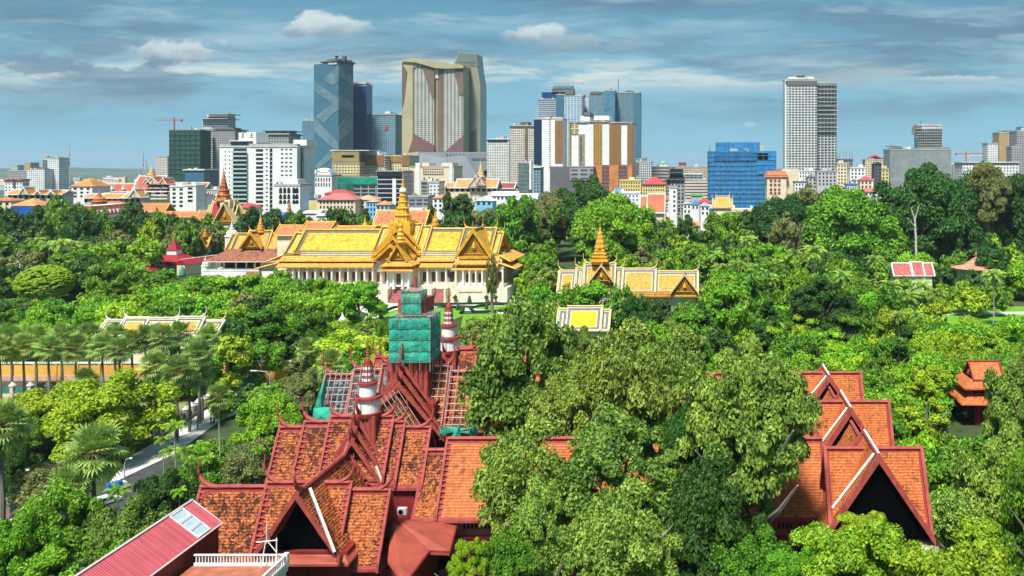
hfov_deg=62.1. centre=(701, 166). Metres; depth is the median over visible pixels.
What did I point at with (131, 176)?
ground
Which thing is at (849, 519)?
broadleaf tree
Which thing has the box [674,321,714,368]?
broadleaf tree
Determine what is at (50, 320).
broadleaf tree
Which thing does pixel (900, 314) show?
coconut palm
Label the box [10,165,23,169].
office block
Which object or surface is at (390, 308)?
hedge
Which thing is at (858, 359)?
broadleaf tree
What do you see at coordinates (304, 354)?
fan palm
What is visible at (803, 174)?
white house
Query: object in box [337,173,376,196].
netted frame building
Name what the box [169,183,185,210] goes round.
white house
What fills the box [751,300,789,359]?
conical tree
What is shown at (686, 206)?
white house
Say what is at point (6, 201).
house
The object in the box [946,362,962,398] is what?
broadleaf tree
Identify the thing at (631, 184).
school
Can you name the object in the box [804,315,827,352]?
rain tree
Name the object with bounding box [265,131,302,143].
crowned tower
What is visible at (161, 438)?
feather palm
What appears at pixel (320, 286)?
broadleaf tree
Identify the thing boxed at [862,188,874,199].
house
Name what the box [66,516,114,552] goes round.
broadleaf tree
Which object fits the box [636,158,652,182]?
office block
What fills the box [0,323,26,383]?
sugar palm
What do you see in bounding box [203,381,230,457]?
tall slim palm
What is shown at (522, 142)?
apartment tower
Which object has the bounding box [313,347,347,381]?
fan palm
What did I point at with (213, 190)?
long apartments
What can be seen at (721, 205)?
temple hall
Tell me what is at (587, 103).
glass tower
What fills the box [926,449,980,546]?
broadleaf tree
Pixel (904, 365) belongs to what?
broadleaf tree
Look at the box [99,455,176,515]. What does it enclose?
street
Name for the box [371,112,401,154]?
office building
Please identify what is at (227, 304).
broadleaf tree
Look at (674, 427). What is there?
broadleaf tree
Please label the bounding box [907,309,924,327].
coconut palm
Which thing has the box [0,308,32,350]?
broadleaf tree
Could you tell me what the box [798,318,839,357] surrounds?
rain tree
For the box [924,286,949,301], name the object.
coconut palm
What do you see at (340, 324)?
rain tree
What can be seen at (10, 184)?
water tower house
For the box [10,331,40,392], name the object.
sugar palm
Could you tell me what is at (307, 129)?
glass tower
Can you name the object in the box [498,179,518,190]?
red hall
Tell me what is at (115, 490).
feather palm
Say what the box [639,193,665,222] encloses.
temple hall
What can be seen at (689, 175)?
market hall
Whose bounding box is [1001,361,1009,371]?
rain tree
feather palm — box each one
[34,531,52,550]
[103,483,132,515]
[154,434,171,474]
[158,445,176,467]
[164,419,186,505]
[170,485,187,506]
[174,444,193,465]
[180,455,198,475]
[190,440,209,462]
[199,452,215,471]
[244,390,260,400]
[251,444,265,483]
[253,383,270,395]
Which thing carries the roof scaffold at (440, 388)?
on the museum building at (366, 485)
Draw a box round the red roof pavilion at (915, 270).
[888,261,934,291]
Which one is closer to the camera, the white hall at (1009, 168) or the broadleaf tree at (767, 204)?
the broadleaf tree at (767, 204)
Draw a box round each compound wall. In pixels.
[1,362,225,380]
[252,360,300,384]
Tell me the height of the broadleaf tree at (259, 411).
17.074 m
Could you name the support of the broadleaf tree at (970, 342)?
on the ground at (962, 425)
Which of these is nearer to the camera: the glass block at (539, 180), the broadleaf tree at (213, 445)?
the broadleaf tree at (213, 445)
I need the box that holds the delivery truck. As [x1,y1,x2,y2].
[106,480,128,492]
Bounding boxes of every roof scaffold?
[324,369,353,413]
[347,364,382,412]
[380,389,419,424]
[429,361,448,425]
[445,366,483,431]
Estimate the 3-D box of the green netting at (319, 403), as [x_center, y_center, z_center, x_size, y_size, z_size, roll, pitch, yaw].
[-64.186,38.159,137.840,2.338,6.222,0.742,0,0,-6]
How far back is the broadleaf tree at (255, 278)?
320.14 m
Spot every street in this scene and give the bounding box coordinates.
[2,381,268,387]
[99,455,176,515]
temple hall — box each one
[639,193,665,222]
[712,193,732,217]
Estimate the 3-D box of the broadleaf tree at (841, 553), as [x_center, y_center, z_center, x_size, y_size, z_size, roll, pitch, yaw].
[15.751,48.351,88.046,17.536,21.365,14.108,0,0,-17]
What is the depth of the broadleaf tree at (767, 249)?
391.67 m
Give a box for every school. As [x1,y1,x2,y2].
[619,177,642,194]
[642,177,666,220]
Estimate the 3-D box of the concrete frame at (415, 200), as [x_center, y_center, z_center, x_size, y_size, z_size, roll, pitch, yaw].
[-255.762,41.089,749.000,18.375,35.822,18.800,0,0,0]
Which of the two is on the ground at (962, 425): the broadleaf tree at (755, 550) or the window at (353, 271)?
the broadleaf tree at (755, 550)
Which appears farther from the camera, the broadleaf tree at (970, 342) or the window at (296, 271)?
the window at (296, 271)
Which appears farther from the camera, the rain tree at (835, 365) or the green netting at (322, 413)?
the rain tree at (835, 365)
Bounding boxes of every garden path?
[464,308,502,313]
[947,312,1023,314]
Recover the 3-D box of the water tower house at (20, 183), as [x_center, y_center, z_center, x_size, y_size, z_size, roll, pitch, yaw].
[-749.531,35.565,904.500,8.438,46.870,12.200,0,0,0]
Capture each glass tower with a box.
[302,119,313,139]
[314,56,355,171]
[353,82,372,151]
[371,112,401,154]
[537,86,574,117]
[556,93,567,117]
[564,94,584,165]
[585,95,589,111]
[590,90,603,120]
[604,88,616,121]
[616,79,641,157]
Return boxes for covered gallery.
[138,262,171,281]
[176,255,220,274]
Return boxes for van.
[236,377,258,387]
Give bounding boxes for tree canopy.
[0,191,1023,481]
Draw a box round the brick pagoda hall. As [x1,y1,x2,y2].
[445,162,501,199]
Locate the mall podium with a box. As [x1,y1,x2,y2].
[402,152,486,177]
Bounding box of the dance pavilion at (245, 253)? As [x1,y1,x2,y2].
[202,211,277,277]
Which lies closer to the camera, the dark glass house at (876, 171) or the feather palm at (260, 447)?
the feather palm at (260, 447)
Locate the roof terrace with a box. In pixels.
[180,552,288,575]
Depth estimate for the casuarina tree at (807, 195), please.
475.41 m
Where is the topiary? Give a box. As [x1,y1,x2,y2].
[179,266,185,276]
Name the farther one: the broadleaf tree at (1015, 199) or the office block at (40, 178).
the office block at (40, 178)
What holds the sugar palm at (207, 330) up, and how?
on the ground at (962, 425)
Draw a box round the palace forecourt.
[356,299,514,321]
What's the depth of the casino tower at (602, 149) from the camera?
1059.10 m
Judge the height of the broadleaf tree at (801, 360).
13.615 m
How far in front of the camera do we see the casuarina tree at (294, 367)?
192.93 m
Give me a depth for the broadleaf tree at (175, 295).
282.87 m
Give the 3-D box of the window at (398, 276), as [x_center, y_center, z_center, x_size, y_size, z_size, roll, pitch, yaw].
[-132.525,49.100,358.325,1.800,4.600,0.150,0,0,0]
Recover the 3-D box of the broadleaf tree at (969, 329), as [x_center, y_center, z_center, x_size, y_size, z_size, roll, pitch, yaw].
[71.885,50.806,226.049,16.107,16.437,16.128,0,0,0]
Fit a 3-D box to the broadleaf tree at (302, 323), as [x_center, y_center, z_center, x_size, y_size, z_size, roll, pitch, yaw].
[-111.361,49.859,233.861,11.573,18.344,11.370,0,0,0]
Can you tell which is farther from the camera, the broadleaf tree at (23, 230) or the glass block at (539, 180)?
the glass block at (539, 180)
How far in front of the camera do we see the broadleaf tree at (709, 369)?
185.09 m
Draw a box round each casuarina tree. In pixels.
[139,254,166,269]
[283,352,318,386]
[484,253,502,313]
[625,245,653,267]
[767,211,807,258]
[794,183,824,217]
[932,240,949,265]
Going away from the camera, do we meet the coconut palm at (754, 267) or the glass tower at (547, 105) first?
the coconut palm at (754, 267)
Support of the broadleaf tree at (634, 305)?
on the ground at (962, 425)
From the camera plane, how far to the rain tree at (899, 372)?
187.64 m
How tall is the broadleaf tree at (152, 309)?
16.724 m
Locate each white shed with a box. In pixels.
[303,211,325,220]
[316,213,329,220]
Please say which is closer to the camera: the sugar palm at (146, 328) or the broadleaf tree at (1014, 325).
the sugar palm at (146, 328)
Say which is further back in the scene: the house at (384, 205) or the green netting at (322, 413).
the house at (384, 205)
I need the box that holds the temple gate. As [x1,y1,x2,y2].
[207,168,246,252]
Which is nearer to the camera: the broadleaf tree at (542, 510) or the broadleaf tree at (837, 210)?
the broadleaf tree at (542, 510)
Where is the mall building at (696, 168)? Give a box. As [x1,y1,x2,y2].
[675,162,706,178]
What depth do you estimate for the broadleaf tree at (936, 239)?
465.06 m
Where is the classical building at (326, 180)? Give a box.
[315,168,341,197]
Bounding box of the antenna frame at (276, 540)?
[256,522,277,567]
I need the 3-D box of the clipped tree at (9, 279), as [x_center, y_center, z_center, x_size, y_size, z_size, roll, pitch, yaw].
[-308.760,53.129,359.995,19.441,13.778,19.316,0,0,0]
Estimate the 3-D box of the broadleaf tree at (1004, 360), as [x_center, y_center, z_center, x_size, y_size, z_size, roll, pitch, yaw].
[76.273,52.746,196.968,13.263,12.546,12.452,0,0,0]
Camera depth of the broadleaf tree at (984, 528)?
108.65 m
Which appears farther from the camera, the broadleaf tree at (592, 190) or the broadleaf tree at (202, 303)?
the broadleaf tree at (592, 190)
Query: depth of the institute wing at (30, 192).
752.80 m
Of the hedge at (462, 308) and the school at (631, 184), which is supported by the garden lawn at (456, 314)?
the hedge at (462, 308)
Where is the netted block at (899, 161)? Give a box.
[883,145,951,191]
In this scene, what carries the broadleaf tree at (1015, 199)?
on the ground at (962, 425)
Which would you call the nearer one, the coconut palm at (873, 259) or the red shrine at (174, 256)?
the coconut palm at (873, 259)
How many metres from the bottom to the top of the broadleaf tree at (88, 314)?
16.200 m
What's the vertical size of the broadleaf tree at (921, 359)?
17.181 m
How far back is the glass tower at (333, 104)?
1412.24 m
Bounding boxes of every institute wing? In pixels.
[4,186,76,205]
[81,188,153,205]
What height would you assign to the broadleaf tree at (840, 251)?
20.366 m
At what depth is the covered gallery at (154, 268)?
434.93 m
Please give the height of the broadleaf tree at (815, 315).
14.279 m
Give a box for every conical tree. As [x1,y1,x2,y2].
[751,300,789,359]
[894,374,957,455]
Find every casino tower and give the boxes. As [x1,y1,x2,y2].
[534,116,566,192]
[550,112,635,194]
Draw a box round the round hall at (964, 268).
[951,252,997,288]
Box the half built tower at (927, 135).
[912,121,943,148]
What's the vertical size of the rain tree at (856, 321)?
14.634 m
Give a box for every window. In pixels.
[233,148,246,150]
[233,161,246,163]
[233,165,246,167]
[233,174,246,176]
[233,178,246,180]
[233,191,246,193]
[233,195,246,197]
[295,268,301,279]
[302,268,308,281]
[311,268,316,279]
[319,268,322,277]
[327,268,330,280]
[335,268,338,281]
[343,268,346,282]
[351,268,357,282]
[359,268,365,280]
[368,268,371,280]
[376,267,379,282]
[396,274,400,283]
[422,268,426,282]
[431,268,435,282]
[439,544,452,570]
[440,268,444,282]
[449,268,453,282]
[497,267,501,282]
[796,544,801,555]
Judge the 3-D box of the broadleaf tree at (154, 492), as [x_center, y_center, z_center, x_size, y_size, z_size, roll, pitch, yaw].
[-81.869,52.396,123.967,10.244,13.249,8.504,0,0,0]
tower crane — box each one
[156,117,182,129]
[548,79,581,95]
[955,151,981,161]
[967,154,981,161]
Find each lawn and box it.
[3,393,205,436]
[382,308,462,325]
[461,314,502,327]
[473,306,506,309]
[833,306,1023,327]
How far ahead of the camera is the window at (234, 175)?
799.74 m
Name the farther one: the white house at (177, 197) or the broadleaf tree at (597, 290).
the white house at (177, 197)
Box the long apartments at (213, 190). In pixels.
[206,187,230,199]
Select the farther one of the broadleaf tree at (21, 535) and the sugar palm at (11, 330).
the sugar palm at (11, 330)
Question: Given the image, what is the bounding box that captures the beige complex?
[409,163,462,194]
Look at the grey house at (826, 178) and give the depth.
850.00 m
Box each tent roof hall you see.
[691,200,699,221]
[698,198,711,231]
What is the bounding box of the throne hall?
[254,178,524,302]
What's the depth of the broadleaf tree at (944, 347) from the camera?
203.98 m
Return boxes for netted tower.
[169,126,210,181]
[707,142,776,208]
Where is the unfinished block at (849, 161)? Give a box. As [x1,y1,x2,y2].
[836,152,852,166]
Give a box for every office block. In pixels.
[7,170,26,178]
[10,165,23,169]
[24,161,39,169]
[26,167,53,189]
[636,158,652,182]
[951,161,961,179]
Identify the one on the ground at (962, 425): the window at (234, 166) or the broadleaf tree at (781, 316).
the broadleaf tree at (781, 316)
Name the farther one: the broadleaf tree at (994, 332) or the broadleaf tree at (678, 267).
the broadleaf tree at (678, 267)
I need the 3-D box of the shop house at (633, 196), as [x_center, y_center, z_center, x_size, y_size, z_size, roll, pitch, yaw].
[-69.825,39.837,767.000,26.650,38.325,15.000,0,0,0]
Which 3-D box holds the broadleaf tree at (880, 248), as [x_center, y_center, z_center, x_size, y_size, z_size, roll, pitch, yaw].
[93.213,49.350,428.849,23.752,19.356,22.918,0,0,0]
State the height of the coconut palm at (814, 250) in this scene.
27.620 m
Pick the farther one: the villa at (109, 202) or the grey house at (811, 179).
the grey house at (811, 179)
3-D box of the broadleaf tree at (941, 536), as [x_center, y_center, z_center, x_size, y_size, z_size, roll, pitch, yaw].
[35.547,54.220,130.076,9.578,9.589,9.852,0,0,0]
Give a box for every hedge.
[379,305,397,319]
[434,302,506,304]
[434,304,464,313]
[469,303,511,312]
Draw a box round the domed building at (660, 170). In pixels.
[652,161,674,195]
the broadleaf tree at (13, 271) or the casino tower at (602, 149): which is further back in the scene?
the casino tower at (602, 149)
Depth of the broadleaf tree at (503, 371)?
132.31 m
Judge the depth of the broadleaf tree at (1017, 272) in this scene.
356.44 m
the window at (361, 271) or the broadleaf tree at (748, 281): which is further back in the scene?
the window at (361, 271)
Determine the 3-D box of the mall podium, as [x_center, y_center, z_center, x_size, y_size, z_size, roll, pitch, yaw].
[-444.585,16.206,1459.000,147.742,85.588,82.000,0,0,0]
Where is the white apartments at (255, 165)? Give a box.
[219,132,317,218]
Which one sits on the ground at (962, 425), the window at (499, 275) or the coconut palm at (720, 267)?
the coconut palm at (720, 267)
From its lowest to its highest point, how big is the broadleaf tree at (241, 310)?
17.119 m
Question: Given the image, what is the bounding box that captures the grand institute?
[106,164,212,202]
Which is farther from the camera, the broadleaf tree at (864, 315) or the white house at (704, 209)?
the white house at (704, 209)
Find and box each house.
[0,183,4,189]
[0,197,24,208]
[3,178,15,196]
[10,198,46,237]
[14,178,30,188]
[73,176,81,181]
[102,178,120,182]
[107,179,120,182]
[118,176,126,182]
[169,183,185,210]
[183,182,206,210]
[206,193,214,209]
[308,195,321,210]
[323,190,355,195]
[360,195,380,213]
[366,199,380,219]
[375,201,393,210]
[409,207,427,209]
[428,178,444,196]
[433,194,453,220]
[462,198,475,211]
[475,196,495,225]
[491,191,519,206]
[517,193,539,200]
[613,189,641,206]
[666,196,668,216]
[682,200,691,220]
[699,202,710,230]
[792,179,808,193]
[799,168,813,180]
[805,174,815,189]
[814,168,837,194]
[834,160,846,187]
[844,181,857,189]
[847,164,865,183]
[853,176,873,187]
[858,176,871,189]
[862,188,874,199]
[872,162,881,187]
[882,166,888,184]
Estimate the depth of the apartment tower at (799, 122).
1300.00 m
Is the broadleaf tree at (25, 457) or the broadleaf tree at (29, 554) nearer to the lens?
the broadleaf tree at (29, 554)
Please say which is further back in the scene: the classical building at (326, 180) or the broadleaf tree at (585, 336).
the classical building at (326, 180)
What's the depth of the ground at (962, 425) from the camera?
189.10 m
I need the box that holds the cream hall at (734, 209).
[731,205,752,213]
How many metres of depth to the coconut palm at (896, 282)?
284.03 m
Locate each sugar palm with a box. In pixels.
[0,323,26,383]
[0,335,15,398]
[0,394,40,518]
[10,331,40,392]
[18,323,48,387]
[30,333,63,393]
[42,462,90,518]
[45,322,80,381]
[56,419,129,497]
[57,333,90,378]
[71,320,103,367]
[71,367,102,383]
[84,331,115,386]
[101,322,128,371]
[104,335,134,369]
[120,328,148,381]
[135,323,160,382]
[135,348,171,422]
[143,322,178,355]
[159,354,198,437]
[165,320,194,351]
[179,367,204,431]
[180,336,216,423]
[191,323,222,396]
[191,364,215,420]
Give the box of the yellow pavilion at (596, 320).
[556,300,612,346]
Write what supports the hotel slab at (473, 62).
on the ground at (131, 176)
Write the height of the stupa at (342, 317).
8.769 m
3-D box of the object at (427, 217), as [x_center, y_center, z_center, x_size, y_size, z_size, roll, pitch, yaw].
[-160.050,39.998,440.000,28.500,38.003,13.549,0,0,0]
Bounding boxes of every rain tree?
[8,297,28,303]
[112,281,144,298]
[296,327,388,369]
[326,318,351,340]
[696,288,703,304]
[760,322,792,352]
[787,314,815,350]
[787,359,831,369]
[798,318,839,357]
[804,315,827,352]
[825,331,849,352]
[827,359,846,369]
[830,312,872,343]
[879,365,911,379]
[932,321,950,327]
[952,315,984,336]
[983,335,1016,353]
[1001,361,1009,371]
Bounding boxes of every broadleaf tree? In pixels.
[0,222,33,238]
[0,231,27,242]
[0,264,23,298]
[0,299,27,324]
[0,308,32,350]
[0,507,64,575]
[3,404,42,455]
[4,440,43,508]
[5,540,66,575]
[6,458,90,512]
[9,476,106,563]
[11,379,71,449]
[13,317,49,361]
[13,542,83,575]
[25,306,63,350]
[38,296,80,319]
[42,366,184,461]
[47,249,93,286]
[50,246,76,253]
[51,233,111,241]
[51,557,101,575]
[56,256,104,296]
[61,211,103,241]
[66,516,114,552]
[71,303,117,331]
[78,294,113,309]
[80,493,170,564]
[81,262,131,294]
[82,302,147,336]
[93,525,147,560]
[111,301,141,309]
[113,260,152,275]
[133,467,199,516]
[138,301,171,316]
[145,342,203,399]
[150,282,190,302]
[155,293,192,311]
[157,295,196,315]
[164,310,181,316]
[174,276,219,297]
[177,349,227,395]
[177,454,241,495]
[182,275,212,290]
[185,437,231,466]
[188,318,232,343]
[191,293,226,317]
[196,274,221,293]
[214,273,258,301]
[215,303,249,321]
[217,436,273,483]
[223,293,260,308]
[225,316,265,345]
[226,392,302,452]
[232,337,285,386]
[241,272,274,295]
[242,305,290,342]
[259,276,295,300]
[265,379,306,411]
[266,298,310,350]
[280,367,321,424]
[285,278,313,293]
[286,314,333,344]
[289,292,332,321]
[290,310,333,338]
[312,276,340,296]
[316,353,361,391]
[323,329,362,351]
[324,339,362,357]
[335,280,381,322]
[345,322,376,335]
[358,347,388,363]
[369,315,389,350]
[435,536,492,575]
[456,291,583,435]
[457,317,483,337]
[459,316,494,345]
[469,413,590,543]
[470,207,495,226]
[476,527,540,575]
[494,194,542,251]
[494,194,545,248]
[510,479,579,575]
[514,253,540,278]
[521,365,596,445]
[529,281,565,309]
[531,187,569,243]
[554,402,685,530]
[555,174,618,260]
[560,282,586,307]
[563,325,597,360]
[568,474,689,575]
[569,190,655,265]
[570,279,610,308]
[570,313,689,428]
[605,282,632,313]
[609,292,649,336]
[613,295,648,325]
[621,202,657,225]
[622,314,652,333]
[636,319,690,358]
[642,322,718,417]
[643,298,674,325]
[657,401,704,566]
[658,442,766,575]
[663,304,717,335]
[674,264,700,299]
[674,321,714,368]
[674,330,799,511]
[686,334,709,359]
[699,314,726,329]
[701,270,722,296]
[702,350,822,526]
[703,273,749,346]
[704,280,753,346]
[704,354,721,371]
[706,356,742,371]
[708,522,794,575]
[714,211,743,238]
[718,268,773,313]
[720,303,756,345]
[724,247,757,262]
[724,262,762,297]
[746,258,790,293]
[748,308,795,348]
[750,193,812,244]
[751,195,787,233]
[754,242,792,269]
[754,305,787,316]
[765,545,818,575]
[768,331,825,358]
[782,354,812,370]
[783,264,819,300]
[784,275,867,349]
[785,304,832,321]
[788,519,905,575]
[791,349,843,367]
[801,184,910,256]
[805,251,849,273]
[812,274,855,322]
[817,261,871,286]
[818,347,860,367]
[825,248,853,258]
[826,270,862,294]
[826,307,864,340]
[836,510,893,575]
[842,336,878,357]
[846,363,862,370]
[847,253,875,280]
[847,352,866,365]
[848,279,896,296]
[856,291,879,312]
[858,352,896,387]
[860,309,868,328]
[862,243,893,256]
[862,369,894,392]
[864,280,911,337]
[864,387,909,422]
[869,335,917,365]
[871,162,967,255]
[872,246,899,284]
[874,306,915,336]
[881,367,903,383]
[885,538,1013,575]
[891,407,911,445]
[893,381,921,423]
[894,276,928,310]
[894,349,958,394]
[895,251,937,269]
[899,429,947,473]
[900,324,928,356]
[902,362,954,399]
[903,220,946,256]
[906,389,955,426]
[908,320,940,346]
[908,328,954,356]
[910,362,950,399]
[912,415,952,450]
[922,338,956,361]
[924,448,940,484]
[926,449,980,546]
[928,485,950,544]
[929,487,971,551]
[930,448,943,460]
[933,321,988,354]
[942,436,993,467]
[942,481,970,522]
[943,169,1005,261]
[946,359,966,406]
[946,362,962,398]
[948,332,984,356]
[950,420,1023,564]
[950,516,1003,565]
[952,347,985,361]
[960,232,1011,248]
[960,433,988,452]
[965,160,1011,232]
[974,245,1010,285]
[980,346,1023,442]
[982,326,1010,348]
[982,352,1003,364]
[988,320,1020,336]
[991,172,1023,252]
[991,341,1022,356]
[996,444,1023,571]
[998,313,1023,334]
[1000,316,1023,345]
[1000,352,1015,371]
[1002,358,1009,375]
[1005,257,1023,268]
[1005,291,1014,304]
[1008,562,1023,575]
[1010,260,1023,295]
[1014,514,1023,568]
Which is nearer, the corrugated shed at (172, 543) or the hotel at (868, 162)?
the corrugated shed at (172, 543)
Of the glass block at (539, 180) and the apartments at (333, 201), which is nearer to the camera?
the apartments at (333, 201)
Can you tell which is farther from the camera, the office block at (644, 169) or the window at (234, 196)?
the office block at (644, 169)
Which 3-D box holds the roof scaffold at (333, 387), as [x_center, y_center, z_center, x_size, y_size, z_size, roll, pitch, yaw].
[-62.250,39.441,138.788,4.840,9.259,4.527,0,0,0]
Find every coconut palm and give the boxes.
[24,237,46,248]
[37,240,58,283]
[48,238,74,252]
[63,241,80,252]
[709,250,723,268]
[711,263,729,272]
[728,260,748,267]
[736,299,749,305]
[738,235,757,264]
[745,262,768,273]
[765,273,779,294]
[766,259,782,272]
[786,248,803,266]
[803,245,827,272]
[832,268,851,284]
[860,277,879,289]
[865,255,884,280]
[879,280,903,293]
[888,310,906,336]
[898,289,921,306]
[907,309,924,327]
[911,278,932,305]
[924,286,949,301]
[980,269,1006,322]
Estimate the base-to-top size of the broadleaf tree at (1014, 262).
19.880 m
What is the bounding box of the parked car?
[97,494,121,503]
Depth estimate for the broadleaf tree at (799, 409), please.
102.14 m
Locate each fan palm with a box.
[293,336,318,419]
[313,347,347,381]
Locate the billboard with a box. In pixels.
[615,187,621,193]
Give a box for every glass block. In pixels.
[518,160,532,192]
[533,165,543,200]
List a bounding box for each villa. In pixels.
[87,201,124,205]
[686,222,699,238]
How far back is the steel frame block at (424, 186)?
800.00 m
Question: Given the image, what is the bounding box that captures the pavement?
[111,386,268,481]
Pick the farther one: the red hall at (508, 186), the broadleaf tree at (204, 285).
the red hall at (508, 186)
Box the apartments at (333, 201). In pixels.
[316,193,360,215]
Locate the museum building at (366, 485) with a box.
[196,277,935,575]
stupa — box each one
[91,189,107,204]
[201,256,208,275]
[224,222,236,246]
[286,199,292,212]
[338,311,347,328]
[432,210,438,227]
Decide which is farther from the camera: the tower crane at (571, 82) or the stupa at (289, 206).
the tower crane at (571, 82)
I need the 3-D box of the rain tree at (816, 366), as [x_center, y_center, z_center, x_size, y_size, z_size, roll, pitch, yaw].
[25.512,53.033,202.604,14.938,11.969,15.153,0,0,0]
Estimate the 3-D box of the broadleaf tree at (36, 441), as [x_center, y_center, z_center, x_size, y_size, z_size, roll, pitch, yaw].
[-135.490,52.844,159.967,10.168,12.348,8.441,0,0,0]
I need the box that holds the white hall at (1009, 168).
[953,162,1019,184]
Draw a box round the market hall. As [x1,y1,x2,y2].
[683,172,702,178]
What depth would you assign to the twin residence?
1502.00 m
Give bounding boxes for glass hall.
[182,168,219,186]
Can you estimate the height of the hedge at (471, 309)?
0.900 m
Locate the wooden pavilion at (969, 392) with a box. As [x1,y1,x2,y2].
[948,360,1004,424]
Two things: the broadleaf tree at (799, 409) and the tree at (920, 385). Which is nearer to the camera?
the broadleaf tree at (799, 409)
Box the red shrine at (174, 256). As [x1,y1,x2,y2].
[157,236,193,273]
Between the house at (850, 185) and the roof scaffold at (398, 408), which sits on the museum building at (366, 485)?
the roof scaffold at (398, 408)
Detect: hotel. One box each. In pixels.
[84,203,126,219]
[274,179,311,213]
[330,150,378,176]
[362,152,389,176]
[384,154,418,169]
[763,169,798,199]
[862,154,883,178]
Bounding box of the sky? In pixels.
[0,0,1023,167]
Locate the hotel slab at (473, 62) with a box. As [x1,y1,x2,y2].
[454,52,486,151]
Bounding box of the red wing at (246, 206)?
[241,203,261,213]
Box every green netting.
[313,407,331,418]
[314,376,327,407]
[439,427,444,435]
[442,426,469,434]
[452,423,460,435]
[470,421,478,435]
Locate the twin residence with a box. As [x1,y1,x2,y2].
[401,58,470,153]
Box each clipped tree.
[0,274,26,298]
[12,264,75,300]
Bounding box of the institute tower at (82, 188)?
[71,178,110,205]
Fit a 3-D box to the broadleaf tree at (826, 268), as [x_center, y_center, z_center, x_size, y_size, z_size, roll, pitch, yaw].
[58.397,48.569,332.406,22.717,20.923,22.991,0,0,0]
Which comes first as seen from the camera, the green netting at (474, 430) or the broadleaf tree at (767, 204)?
the green netting at (474, 430)
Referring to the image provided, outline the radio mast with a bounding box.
[69,144,69,181]
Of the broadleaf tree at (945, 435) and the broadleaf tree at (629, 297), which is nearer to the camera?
the broadleaf tree at (945, 435)
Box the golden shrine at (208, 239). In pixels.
[199,229,214,255]
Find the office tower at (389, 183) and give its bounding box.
[376,168,412,206]
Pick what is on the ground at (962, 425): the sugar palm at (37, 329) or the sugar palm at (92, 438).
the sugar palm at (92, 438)
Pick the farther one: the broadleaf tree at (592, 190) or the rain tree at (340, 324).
the broadleaf tree at (592, 190)
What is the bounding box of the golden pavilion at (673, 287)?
[556,225,699,312]
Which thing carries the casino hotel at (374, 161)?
on the ground at (962, 425)
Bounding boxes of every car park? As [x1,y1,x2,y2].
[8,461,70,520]
[685,178,706,201]
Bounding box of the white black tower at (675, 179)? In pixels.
[666,169,684,227]
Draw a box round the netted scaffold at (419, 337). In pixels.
[388,285,440,371]
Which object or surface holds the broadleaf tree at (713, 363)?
on the ground at (962, 425)
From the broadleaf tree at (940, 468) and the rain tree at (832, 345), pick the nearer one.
the broadleaf tree at (940, 468)
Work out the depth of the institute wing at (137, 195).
732.80 m
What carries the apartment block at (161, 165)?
on the ground at (131, 176)
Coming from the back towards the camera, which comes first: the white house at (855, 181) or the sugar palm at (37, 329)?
the white house at (855, 181)
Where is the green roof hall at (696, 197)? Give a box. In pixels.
[691,194,702,202]
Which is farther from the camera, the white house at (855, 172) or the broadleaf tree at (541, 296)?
the white house at (855, 172)
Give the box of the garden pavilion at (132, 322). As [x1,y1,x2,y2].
[94,307,230,371]
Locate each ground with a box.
[0,168,782,197]
[2,217,1023,496]
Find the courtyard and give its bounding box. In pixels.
[922,521,952,553]
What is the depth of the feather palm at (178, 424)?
131.92 m
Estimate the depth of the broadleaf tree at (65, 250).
417.20 m
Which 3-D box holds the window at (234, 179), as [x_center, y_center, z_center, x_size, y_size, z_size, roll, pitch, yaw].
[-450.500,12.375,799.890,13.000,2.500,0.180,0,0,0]
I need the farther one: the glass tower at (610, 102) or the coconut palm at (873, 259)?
the glass tower at (610, 102)
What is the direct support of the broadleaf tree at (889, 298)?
on the ground at (962, 425)
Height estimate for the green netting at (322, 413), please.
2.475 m
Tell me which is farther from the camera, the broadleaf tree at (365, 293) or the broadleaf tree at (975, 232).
the broadleaf tree at (975, 232)
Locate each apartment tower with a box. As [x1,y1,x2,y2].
[43,156,68,189]
[200,114,240,168]
[210,127,248,186]
[487,136,509,181]
[509,122,533,192]
[782,75,816,173]
[817,81,837,169]
[982,141,997,161]
[992,131,1008,161]
[1009,126,1023,174]
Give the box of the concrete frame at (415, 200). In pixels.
[408,192,434,206]
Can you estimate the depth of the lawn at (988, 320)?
322.94 m
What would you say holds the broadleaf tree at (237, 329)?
on the ground at (962, 425)
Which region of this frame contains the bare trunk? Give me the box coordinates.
[908,204,919,255]
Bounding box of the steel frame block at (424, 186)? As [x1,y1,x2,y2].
[420,177,429,194]
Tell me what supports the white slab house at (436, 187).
on the ground at (962, 425)
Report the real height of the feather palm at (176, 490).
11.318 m
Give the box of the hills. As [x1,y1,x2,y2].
[0,167,780,171]
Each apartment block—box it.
[155,155,168,176]
[1006,145,1021,173]
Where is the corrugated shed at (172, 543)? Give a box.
[74,499,222,575]
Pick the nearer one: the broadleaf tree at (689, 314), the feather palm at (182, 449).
the feather palm at (182, 449)
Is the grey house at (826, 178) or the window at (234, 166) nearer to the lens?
the window at (234, 166)
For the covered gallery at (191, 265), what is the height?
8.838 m

